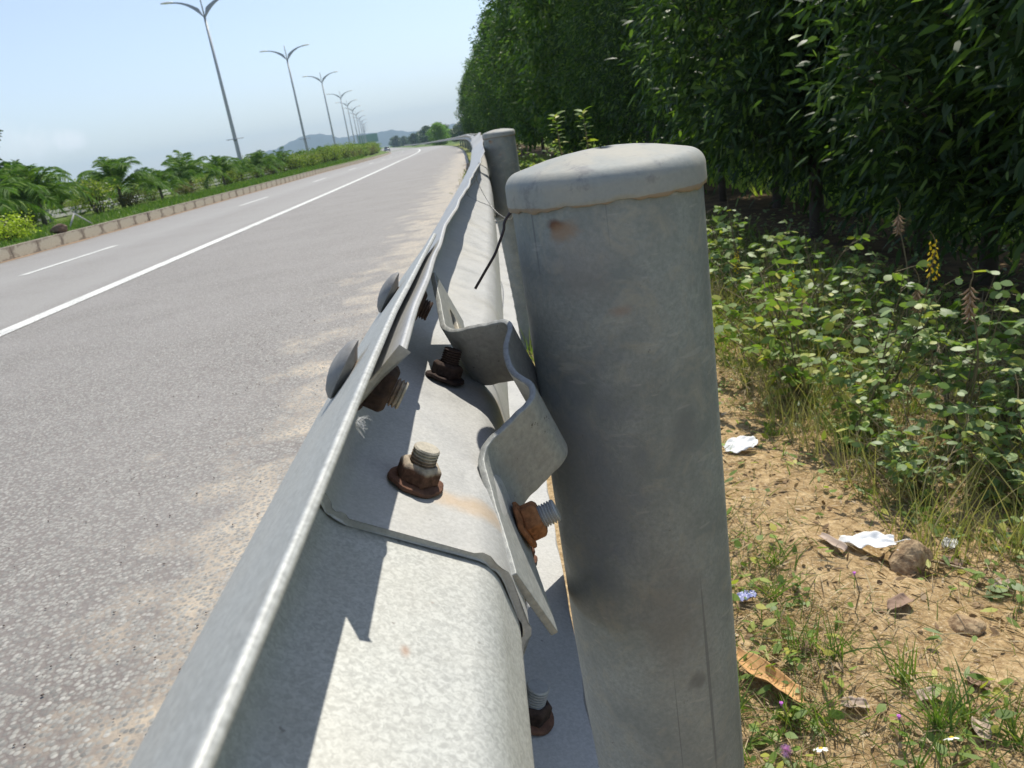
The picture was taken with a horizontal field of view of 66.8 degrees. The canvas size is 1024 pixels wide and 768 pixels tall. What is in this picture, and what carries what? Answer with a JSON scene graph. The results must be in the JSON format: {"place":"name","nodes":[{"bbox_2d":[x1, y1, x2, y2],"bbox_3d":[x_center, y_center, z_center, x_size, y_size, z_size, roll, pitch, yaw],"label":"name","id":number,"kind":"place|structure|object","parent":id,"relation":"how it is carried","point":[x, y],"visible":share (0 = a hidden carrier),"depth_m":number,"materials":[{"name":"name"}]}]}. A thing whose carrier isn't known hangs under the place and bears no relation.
{"place":"outdoors","nodes":[
{"label":"outdoors","id":0,"kind":"place"},
{"bbox_2d":[0,146,468,767],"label":"road","id":1,"kind":"structure","parent":0,"point":[98,392],"depth_m":3.59,"materials":[{"name":"asphalt"}]},
{"bbox_2d":[3,299,374,745],"bbox_3d":[-0.842,0.146,3.159,1.604,0.007,5.002,-9,18,0],"label":"road grit","id":2,"kind":"object","parent":1,"relation":"on","point":[158,524],"visible":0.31,"depth_m":2.41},
{"bbox_2d":[1,154,387,262],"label":"gutter dirt","id":3,"kind":"structure","parent":1,"relation":"on","point":[148,221],"depth_m":20.47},
{"bbox_2d":[19,159,382,275],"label":"lane line","id":4,"kind":"object","parent":1,"relation":"on","point":[106,248],"visible":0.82,"depth_m":13.07,"materials":[{"name":"paint"}]},
{"bbox_2d":[0,149,420,335],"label":"edge line","id":5,"kind":"object","parent":1,"relation":"on","point":[54,310],"visible":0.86,"depth_m":9.17,"materials":[{"name":"paint"}]},
{"bbox_2d":[0,0,495,191],"label":"sky","id":6,"kind":"structure","parent":0,"point":[82,81],"materials":[{"name":"blue"}]},
{"bbox_2d":[122,123,454,186],"bbox_3d":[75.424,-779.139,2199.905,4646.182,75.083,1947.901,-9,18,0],"label":"hills","id":7,"kind":"structure","parent":0,"point":[314,141],"depth_m":2377.50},
{"bbox_2d":[46,133,1023,767],"bbox_3d":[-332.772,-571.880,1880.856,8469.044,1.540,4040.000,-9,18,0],"label":"ground","id":8,"kind":"structure","parent":0,"point":[956,645],"depth_m":1.71,"materials":[{"name":"soil"}]},
{"bbox_2d":[0,151,387,245],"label":"median","id":9,"kind":"object","parent":8,"relation":"on","point":[60,219],"visible":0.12,"depth_m":31.52,"materials":[{"name":"green plant"}]},
{"bbox_2d":[0,208,41,242],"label":"lime shrub","id":10,"kind":"object","parent":9,"relation":"on","point":[10,235],"visible":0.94,"depth_m":17.23,"materials":[{"name":"green plant"}]},
{"bbox_2d":[1,204,44,228],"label":"hedge shrub","id":11,"kind":"object","parent":9,"relation":"on","point":[32,218],"visible":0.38,"depth_m":24.80,"materials":[{"name":"green plant"}]},
{"bbox_2d":[0,165,56,223],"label":"palm","id":12,"kind":"object","parent":9,"relation":"on","point":[4,200],"visible":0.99,"depth_m":21.47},
{"bbox_2d":[0,161,78,217],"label":"palm","id":13,"kind":"object","parent":9,"relation":"on","point":[54,202],"visible":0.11,"depth_m":26.07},
{"bbox_2d":[0,163,99,228],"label":"palm","id":14,"kind":"object","parent":9,"relation":"on","point":[31,175],"visible":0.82,"depth_m":24.90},
{"bbox_2d":[50,223,67,233],"bbox_3d":[-10.217,-3.484,17.489,0.376,0.255,0.280,-9,18,0],"label":"stone","id":15,"kind":"object","parent":9,"relation":"on","point":[59,228],"visible":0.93,"depth_m":17.39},
{"bbox_2d":[40,179,101,216],"bbox_3d":[-18.404,-7.546,31.468,2.661,1.818,2.669,6,24,39],"label":"palm","id":16,"kind":"object","parent":9,"relation":"on","point":[55,182],"visible":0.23,"depth_m":31.13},
{"bbox_2d":[65,175,120,214],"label":"hedge shrub","id":17,"kind":"object","parent":9,"relation":"on","point":[93,188],"visible":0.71,"depth_m":27.53,"materials":[{"name":"green plant"}]},
{"bbox_2d":[71,156,180,213],"bbox_3d":[-15.033,-7.681,29.793,3.702,2.182,3.721,-2,20,21],"label":"palm","id":18,"kind":"object","parent":9,"relation":"on","point":[117,169],"visible":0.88,"depth_m":29.43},
{"bbox_2d":[109,189,153,209],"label":"hedge shrub","id":19,"kind":"object","parent":9,"relation":"on","point":[125,201],"visible":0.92,"depth_m":29.88,"materials":[{"name":"green plant"}]},
{"bbox_2d":[1,171,283,226],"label":"median railing","id":20,"kind":"object","parent":9,"relation":"on","point":[84,210],"visible":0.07,"depth_m":29.58,"materials":[{"name":"metal"}]},
{"bbox_2d":[134,168,191,200],"bbox_3d":[-15.029,-8.587,33.461,2.374,1.519,2.630,-14,19,-15],"label":"palm","id":21,"kind":"object","parent":9,"relation":"on","point":[149,187],"visible":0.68,"depth_m":33.29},
{"bbox_2d":[0,155,365,247],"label":"grass","id":22,"kind":"structure","parent":9,"relation":"on","point":[141,207],"depth_m":26.46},
{"bbox_2d":[171,182,202,195],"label":"hedge shrub","id":23,"kind":"object","parent":9,"relation":"on","point":[179,190],"visible":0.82,"depth_m":34.45,"materials":[{"name":"green plant"}]},
{"bbox_2d":[163,150,231,197],"bbox_3d":[-15.567,-10.109,37.198,3.314,2.264,3.324,4,22,35],"label":"palm","id":24,"kind":"object","parent":9,"relation":"on","point":[187,170],"visible":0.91,"depth_m":36.92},
{"bbox_2d":[160,0,243,159],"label":"street lamp","id":25,"kind":"object","parent":9,"relation":"on","point":[207,10],"visible":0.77,"depth_m":55.16,"materials":[{"name":"metal"}]},
{"bbox_2d":[198,155,248,188],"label":"palm","id":26,"kind":"object","parent":9,"relation":"on","point":[222,164],"visible":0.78,"depth_m":41.83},
{"bbox_2d":[215,164,246,184],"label":"hedge shrub","id":27,"kind":"object","parent":9,"relation":"on","point":[231,176],"visible":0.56,"depth_m":43.78,"materials":[{"name":"green plant"}]},
{"bbox_2d":[219,157,264,185],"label":"palm","id":28,"kind":"object","parent":9,"relation":"on","point":[249,168],"visible":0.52,"depth_m":45.97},
{"bbox_2d":[243,150,282,176],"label":"palm","id":29,"kind":"object","parent":9,"relation":"on","point":[258,159],"visible":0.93,"depth_m":49.94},
{"bbox_2d":[259,44,309,150],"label":"street lamp","id":30,"kind":"object","parent":9,"relation":"on","point":[296,101],"visible":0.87,"depth_m":84.92,"materials":[{"name":"metal"}]},
{"bbox_2d":[266,146,303,172],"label":"palm","id":31,"kind":"object","parent":9,"relation":"on","point":[278,153],"visible":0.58,"depth_m":58.43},
{"bbox_2d":[283,153,305,171],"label":"hedge shrub","id":32,"kind":"object","parent":9,"relation":"on","point":[296,164],"visible":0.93,"depth_m":58.19,"materials":[{"name":"green plant"}]},
{"bbox_2d":[302,71,337,143],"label":"street lamp","id":33,"kind":"object","parent":9,"relation":"on","point":[322,80],"visible":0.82,"depth_m":116.49,"materials":[{"name":"metal"}]},
{"bbox_2d":[315,146,331,163],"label":"hedge shrub","id":34,"kind":"object","parent":9,"relation":"on","point":[322,154],"visible":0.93,"depth_m":66.87,"materials":[{"name":"green plant"}]},
{"bbox_2d":[324,144,342,160],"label":"hedge shrub","id":35,"kind":"object","parent":9,"relation":"on","point":[336,157],"visible":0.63,"depth_m":72.02,"materials":[{"name":"green plant"}]},
{"bbox_2d":[357,133,377,143],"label":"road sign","id":36,"kind":"object","parent":9,"relation":"on","point":[371,137],"visible":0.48,"depth_m":472.92,"materials":[{"name":"metal"}]},
{"bbox_2d":[0,150,390,262],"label":"kerb","id":37,"kind":"structure","parent":8,"relation":"on","point":[14,251],"depth_m":20.63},
{"bbox_2d":[425,122,451,145],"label":"round tree","id":38,"kind":"object","parent":8,"relation":"on","point":[439,131],"visible":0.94,"depth_m":171.81,"materials":[{"name":"green plant"}]},
{"bbox_2d":[457,73,478,133],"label":"roadside tree","id":39,"kind":"object","parent":8,"relation":"on","point":[468,125],"visible":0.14,"depth_m":75.37,"materials":[{"name":"plant"}]},
{"bbox_2d":[463,37,481,134],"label":"roadside tree","id":40,"kind":"object","parent":8,"relation":"on","point":[475,125],"visible":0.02,"depth_m":64.05,"materials":[{"name":"plant"}]},
{"bbox_2d":[461,2,499,130],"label":"roadside tree","id":41,"kind":"object","parent":8,"relation":"on","point":[475,40],"visible":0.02,"depth_m":47.22,"materials":[{"name":"plant"}]},
{"bbox_2d":[459,13,504,133],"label":"roadside tree","id":42,"kind":"object","parent":8,"relation":"on","point":[486,111],"visible":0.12,"depth_m":44.12,"materials":[{"name":"plant"}]},
{"bbox_2d":[472,28,521,145],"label":"roadside tree","id":43,"kind":"object","parent":8,"relation":"on","point":[500,112],"visible":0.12,"depth_m":40.91,"materials":[{"name":"plant"}]},
{"bbox_2d":[482,128,531,349],"bbox_3d":[0.032,-0.531,3.594,0.146,1.251,0.146,-9,19,0],"label":"guardrail post","id":44,"kind":"object","parent":8,"relation":"on","point":[500,147],"visible":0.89,"depth_m":3.44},
{"bbox_2d":[472,0,549,153],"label":"roadside tree","id":45,"kind":"object","parent":8,"relation":"on","point":[501,31],"visible":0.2,"depth_m":29.15,"materials":[{"name":"plant"}]},
{"bbox_2d":[485,47,536,148],"bbox_3d":[0.574,-13.722,35.201,3.239,6.493,3.359,-17,20,-22],"label":"roadside tree","id":46,"kind":"object","parent":8,"relation":"on","point":[495,73],"visible":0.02,"depth_m":35.38,"materials":[{"name":"plant"}]},
{"bbox_2d":[492,6,544,152],"bbox_3d":[0.756,-13.368,32.183,3.980,7.788,3.828,-19,21,-28],"label":"roadside tree","id":47,"kind":"object","parent":8,"relation":"on","point":[514,119],"visible":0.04,"depth_m":32.57,"materials":[{"name":"plant"}]},
{"bbox_2d":[494,1,573,153],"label":"roadside tree","id":48,"kind":"object","parent":8,"relation":"on","point":[514,17],"visible":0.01,"depth_m":25.99,"materials":[{"name":"plant"}]},
{"bbox_2d":[497,0,584,154],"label":"roadside tree","id":49,"kind":"object","parent":8,"relation":"on","point":[523,64],"visible":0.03,"depth_m":20.44,"materials":[{"name":"plant"}]},
{"bbox_2d":[478,0,618,158],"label":"roadside tree","id":50,"kind":"object","parent":8,"relation":"on","point":[539,15],"visible":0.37,"depth_m":17.67,"materials":[{"name":"plant"}]},
{"bbox_2d":[506,0,597,156],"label":"roadside tree","id":51,"kind":"object","parent":8,"relation":"on","point":[514,53],"depth_m":23.52,"materials":[{"name":"plant"}]},
{"bbox_2d":[547,111,567,156],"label":"herb sprig","id":52,"kind":"object","parent":8,"relation":"on","point":[556,125],"visible":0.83,"depth_m":5.05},
{"bbox_2d":[574,106,596,148],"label":"herb sprig","id":53,"kind":"object","parent":8,"relation":"on","point":[585,122],"visible":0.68,"depth_m":4.77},
{"bbox_2d":[535,0,643,151],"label":"roadside tree","id":54,"kind":"object","parent":8,"relation":"on","point":[572,132],"visible":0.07,"depth_m":16.18,"materials":[{"name":"plant"}]},
{"bbox_2d":[544,0,650,148],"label":"roadside tree","id":55,"kind":"object","parent":8,"relation":"on","point":[595,113],"visible":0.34,"depth_m":14.50,"materials":[{"name":"plant"}]},
{"bbox_2d":[557,0,658,142],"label":"roadside tree","id":56,"kind":"object","parent":8,"relation":"on","point":[590,30],"visible":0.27,"depth_m":12.52,"materials":[{"name":"plant"}]},
{"bbox_2d":[505,143,743,767],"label":"guardrail post","id":57,"kind":"object","parent":8,"relation":"on","point":[612,244],"visible":0.99,"depth_m":0.57,"materials":[{"name":"metal"}]},
{"bbox_2d":[128,233,533,767],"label":"guardrail beam","id":58,"kind":"structure","parent":57,"relation":"attached to","point":[324,640],"depth_m":0.28,"materials":[{"name":"metal"}]},
{"bbox_2d":[320,140,598,767],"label":"guardrail beam","id":59,"kind":"structure","parent":57,"relation":"attached to","point":[406,468],"depth_m":0.51,"materials":[{"name":"metal"}]},
{"bbox_2d":[474,212,511,288],"bbox_3d":[0.008,-0.137,0.708,0.102,0.090,0.011,-5,19,11],"label":"wire","id":60,"kind":"object","parent":57,"relation":"attached to","point":[494,254],"visible":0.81,"depth_m":0.72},
{"bbox_2d":[431,272,567,634],"bbox_3d":[-0.005,0.013,0.576,0.059,0.064,0.368,-26,36,5],"label":"mounting bracket","id":61,"kind":"object","parent":57,"relation":"attached to","point":[523,452],"visible":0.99,"depth_m":0.52,"materials":[{"name":"metal"}]},
{"bbox_2d":[576,0,686,144],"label":"roadside tree","id":62,"kind":"object","parent":8,"relation":"on","point":[617,9],"visible":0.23,"depth_m":11.37,"materials":[{"name":"plant"}]},
{"bbox_2d":[606,0,733,191],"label":"roadside tree","id":63,"kind":"object","parent":8,"relation":"on","point":[646,37],"visible":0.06,"depth_m":9.93,"materials":[{"name":"plant"}]},
{"bbox_2d":[619,0,759,201],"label":"roadside tree","id":64,"kind":"object","parent":8,"relation":"on","point":[722,191],"visible":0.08,"depth_m":8.72,"materials":[{"name":"plant"}]},
{"bbox_2d":[706,205,734,273],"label":"weed","id":65,"kind":"object","parent":8,"relation":"on","point":[711,255],"visible":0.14,"depth_m":3.98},
{"bbox_2d":[647,0,802,210],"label":"roadside tree","id":66,"kind":"object","parent":8,"relation":"on","point":[776,204],"visible":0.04,"depth_m":7.87,"materials":[{"name":"plant"}]},
{"bbox_2d":[707,209,750,293],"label":"weed","id":67,"kind":"object","parent":8,"relation":"on","point":[730,234],"visible":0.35,"depth_m":4.36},
{"bbox_2d":[724,436,757,452],"bbox_3d":[0.675,0.174,2.293,0.116,0.025,0.077,-17,20,-22],"label":"paper scrap","id":68,"kind":"object","parent":8,"relation":"on","point":[739,444],"visible":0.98,"depth_m":2.29,"materials":[{"name":"white paper"}]},
{"bbox_2d":[737,589,756,601],"bbox_3d":[0.486,0.439,1.610,0.047,0.011,0.030,-15,19,-16],"label":"plastic scrap","id":69,"kind":"object","parent":8,"relation":"on","point":[741,595],"visible":0.92,"depth_m":1.61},
{"bbox_2d":[706,199,797,315],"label":"weed","id":70,"kind":"object","parent":8,"relation":"on","point":[771,255],"visible":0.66,"depth_m":3.83,"materials":[{"name":"green plant"}]},
{"bbox_2d":[708,228,804,311],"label":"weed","id":71,"kind":"object","parent":8,"relation":"on","point":[722,279],"visible":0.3,"depth_m":4.01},
{"bbox_2d":[603,0,920,237],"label":"roadside tree","id":72,"kind":"object","parent":8,"relation":"on","point":[739,98],"visible":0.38,"depth_m":5.60,"materials":[{"name":"plant"}]},
{"bbox_2d":[736,646,804,702],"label":"dry leaf","id":73,"kind":"object","parent":8,"relation":"on","point":[777,674],"visible":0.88,"depth_m":1.40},
{"bbox_2d":[529,239,1023,767],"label":"straw","id":74,"kind":"object","parent":8,"relation":"on","point":[843,629],"visible":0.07,"depth_m":1.57,"materials":[{"name":"plant"}]},
{"bbox_2d":[718,333,836,404],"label":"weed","id":75,"kind":"object","parent":8,"relation":"on","point":[752,380],"visible":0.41,"depth_m":2.77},
{"bbox_2d":[705,2,857,215],"bbox_3d":[2.576,-2.840,6.450,2.138,3.454,2.257,6,24,39],"label":"roadside tree","id":76,"kind":"object","parent":8,"relation":"on","point":[765,182],"visible":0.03,"depth_m":7.08,"materials":[{"name":"plant"}]},
{"bbox_2d":[709,234,869,360],"bbox_3d":[1.048,-0.308,3.038,0.619,0.538,0.471,2,21,29],"label":"weed","id":77,"kind":"object","parent":8,"relation":"on","point":[786,279],"visible":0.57,"depth_m":3.02,"materials":[{"name":"green plant"}]},
{"bbox_2d":[718,280,868,339],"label":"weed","id":78,"kind":"object","parent":8,"relation":"on","point":[765,315],"visible":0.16,"depth_m":3.45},
{"bbox_2d":[712,259,930,403],"bbox_3d":[0.958,-0.164,2.615,0.495,0.566,0.652,-18,20,-25],"label":"weed","id":79,"kind":"object","parent":8,"relation":"on","point":[793,371],"visible":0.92,"depth_m":2.62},
{"bbox_2d":[763,229,883,355],"bbox_3d":[1.300,-0.374,3.192,0.332,0.566,0.407,-17,20,-24],"label":"weed","id":80,"kind":"object","parent":8,"relation":"on","point":[800,275],"visible":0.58,"depth_m":3.15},
{"bbox_2d":[818,532,847,551],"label":"dead leaf","id":81,"kind":"object","parent":8,"relation":"on","point":[834,542],"visible":0.99,"depth_m":1.73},
{"bbox_2d":[780,234,887,336],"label":"weed","id":82,"kind":"object","parent":8,"relation":"on","point":[854,259],"visible":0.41,"depth_m":3.36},
{"bbox_2d":[840,696,869,708],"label":"dead leaf","id":83,"kind":"object","parent":8,"relation":"on","point":[859,701],"visible":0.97,"depth_m":1.32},
{"bbox_2d":[706,216,1023,568],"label":"tall grass","id":84,"kind":"structure","parent":8,"relation":"on","point":[864,453],"depth_m":2.19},
{"bbox_2d":[706,198,1023,601],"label":"undergrowth","id":85,"kind":"object","parent":8,"relation":"on","point":[1017,586],"visible":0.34,"depth_m":3.33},
{"bbox_2d":[709,241,1023,767],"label":"verge grass","id":86,"kind":"structure","parent":8,"relation":"on","point":[850,649],"depth_m":1.59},
{"bbox_2d":[711,239,1023,767],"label":"ground herbs","id":87,"kind":"object","parent":8,"relation":"on","point":[931,736],"visible":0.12,"depth_m":1.49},
{"bbox_2d":[715,345,1023,767],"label":"grass tufts","id":88,"kind":"object","parent":8,"relation":"on","point":[936,716],"visible":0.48,"depth_m":1.31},
{"bbox_2d":[722,356,1017,766],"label":"pebbles","id":89,"kind":"object","parent":8,"relation":"on","point":[921,631],"visible":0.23,"depth_m":1.46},
{"bbox_2d":[718,266,1023,767],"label":"leaf litter","id":90,"kind":"object","parent":8,"relation":"on","point":[993,630],"visible":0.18,"depth_m":1.63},
{"bbox_2d":[796,345,947,454],"bbox_3d":[1.075,0.048,2.274,0.342,0.327,0.352,-10,18,-4],"label":"weed","id":91,"kind":"object","parent":8,"relation":"on","point":[874,382],"visible":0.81,"depth_m":2.26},
{"bbox_2d":[838,531,909,549],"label":"crumpled paper litter","id":92,"kind":"object","parent":8,"relation":"on","point":[875,539],"visible":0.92,"depth_m":1.74,"materials":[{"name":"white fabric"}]},
{"bbox_2d":[736,0,1015,255],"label":"roadside tree","id":93,"kind":"object","parent":8,"relation":"on","point":[859,206],"visible":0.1,"depth_m":5.08,"materials":[{"name":"plant"}]},
{"bbox_2d":[798,231,962,434],"bbox_3d":[1.052,-0.112,2.272,0.313,0.652,0.385,-20,21,-30],"label":"weed","id":94,"kind":"object","parent":8,"relation":"on","point":[822,340],"visible":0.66,"depth_m":2.27,"materials":[{"name":"green plant"}]},
{"bbox_2d":[746,0,1023,301],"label":"roadside tree","id":95,"kind":"object","parent":8,"relation":"on","point":[887,139],"visible":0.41,"depth_m":3.82,"materials":[{"name":"plant"}]},
{"bbox_2d":[818,197,958,382],"bbox_3d":[1.255,-0.293,2.756,0.473,0.675,0.445,-17,20,-22],"label":"weed","id":96,"kind":"object","parent":8,"relation":"on","point":[868,329],"visible":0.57,"depth_m":2.75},
{"bbox_2d":[887,593,913,609],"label":"dead leaf","id":97,"kind":"object","parent":8,"relation":"on","point":[894,600],"visible":0.98,"depth_m":1.52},
{"bbox_2d":[845,431,971,498],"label":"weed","id":98,"kind":"object","parent":8,"relation":"on","point":[876,471],"visible":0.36,"depth_m":2.04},
{"bbox_2d":[888,539,933,576],"bbox_3d":[0.865,0.390,1.698,0.102,0.109,0.073,-15,30,-35],"label":"rock","id":99,"kind":"object","parent":8,"relation":"on","point":[909,556],"visible":0.81,"depth_m":1.67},
{"bbox_2d":[836,385,992,502],"bbox_3d":[0.996,0.178,2.031,0.355,0.286,0.334,-13,19,-13],"label":"weed","id":100,"kind":"object","parent":8,"relation":"on","point":[903,464],"visible":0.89,"depth_m":1.98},
{"bbox_2d":[841,325,1011,416],"bbox_3d":[1.299,-0.032,2.452,0.470,0.319,0.406,-9,18,0],"label":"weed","id":101,"kind":"object","parent":8,"relation":"on","point":[911,393],"visible":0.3,"depth_m":2.46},
{"bbox_2d":[847,0,1023,287],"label":"roadside tree","id":102,"kind":"object","parent":8,"relation":"on","point":[1005,59],"visible":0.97,"depth_m":3.41,"materials":[{"name":"plant"}]},
{"bbox_2d":[897,262,1023,456],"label":"weed","id":103,"kind":"object","parent":8,"relation":"on","point":[982,351],"visible":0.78,"depth_m":2.15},
{"bbox_2d":[947,614,986,636],"bbox_3d":[0.861,0.463,1.476,0.078,0.041,0.059,-9,18,0],"label":"rock","id":104,"kind":"object","parent":8,"relation":"on","point":[959,623],"visible":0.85,"depth_m":1.46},
{"bbox_2d":[916,368,1023,509],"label":"weed","id":105,"kind":"object","parent":8,"relation":"on","point":[1005,470],"visible":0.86,"depth_m":1.95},
{"bbox_2d":[930,312,1023,444],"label":"weed","id":106,"kind":"object","parent":8,"relation":"on","point":[1009,381],"visible":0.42,"depth_m":2.21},
{"bbox_2d":[971,716,991,740],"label":"dead leaf","id":107,"kind":"object","parent":8,"relation":"on","point":[979,731],"visible":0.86,"depth_m":1.19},
{"bbox_2d":[944,287,1023,389],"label":"weed","id":108,"kind":"object","parent":8,"relation":"on","point":[999,334],"visible":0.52,"depth_m":2.47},
{"bbox_2d":[974,343,1023,432],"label":"weed","id":109,"kind":"object","parent":8,"relation":"on","point":[1007,404],"visible":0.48,"depth_m":2.09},
{"bbox_2d":[518,153,1023,363],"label":"roadside grass","id":110,"kind":"structure","parent":0,"point":[527,158],"depth_m":4.01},
{"bbox_2d":[563,141,1021,242],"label":"meadow","id":111,"kind":"structure","parent":0,"point":[711,179],"depth_m":9.15,"materials":[{"name":"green plant"}]},
{"bbox_3d":[-0.157,-1.739,7.428,0.146,1.251,0.146,-9,18,0],"label":"guardrail post","id":112,"kind":"object","parent":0,"visible":0},
{"bbox_2d":[472,132,488,173],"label":"guardrail beam","id":113,"kind":"structure","parent":112,"relation":"attached to","point":[477,139],"depth_m":4.45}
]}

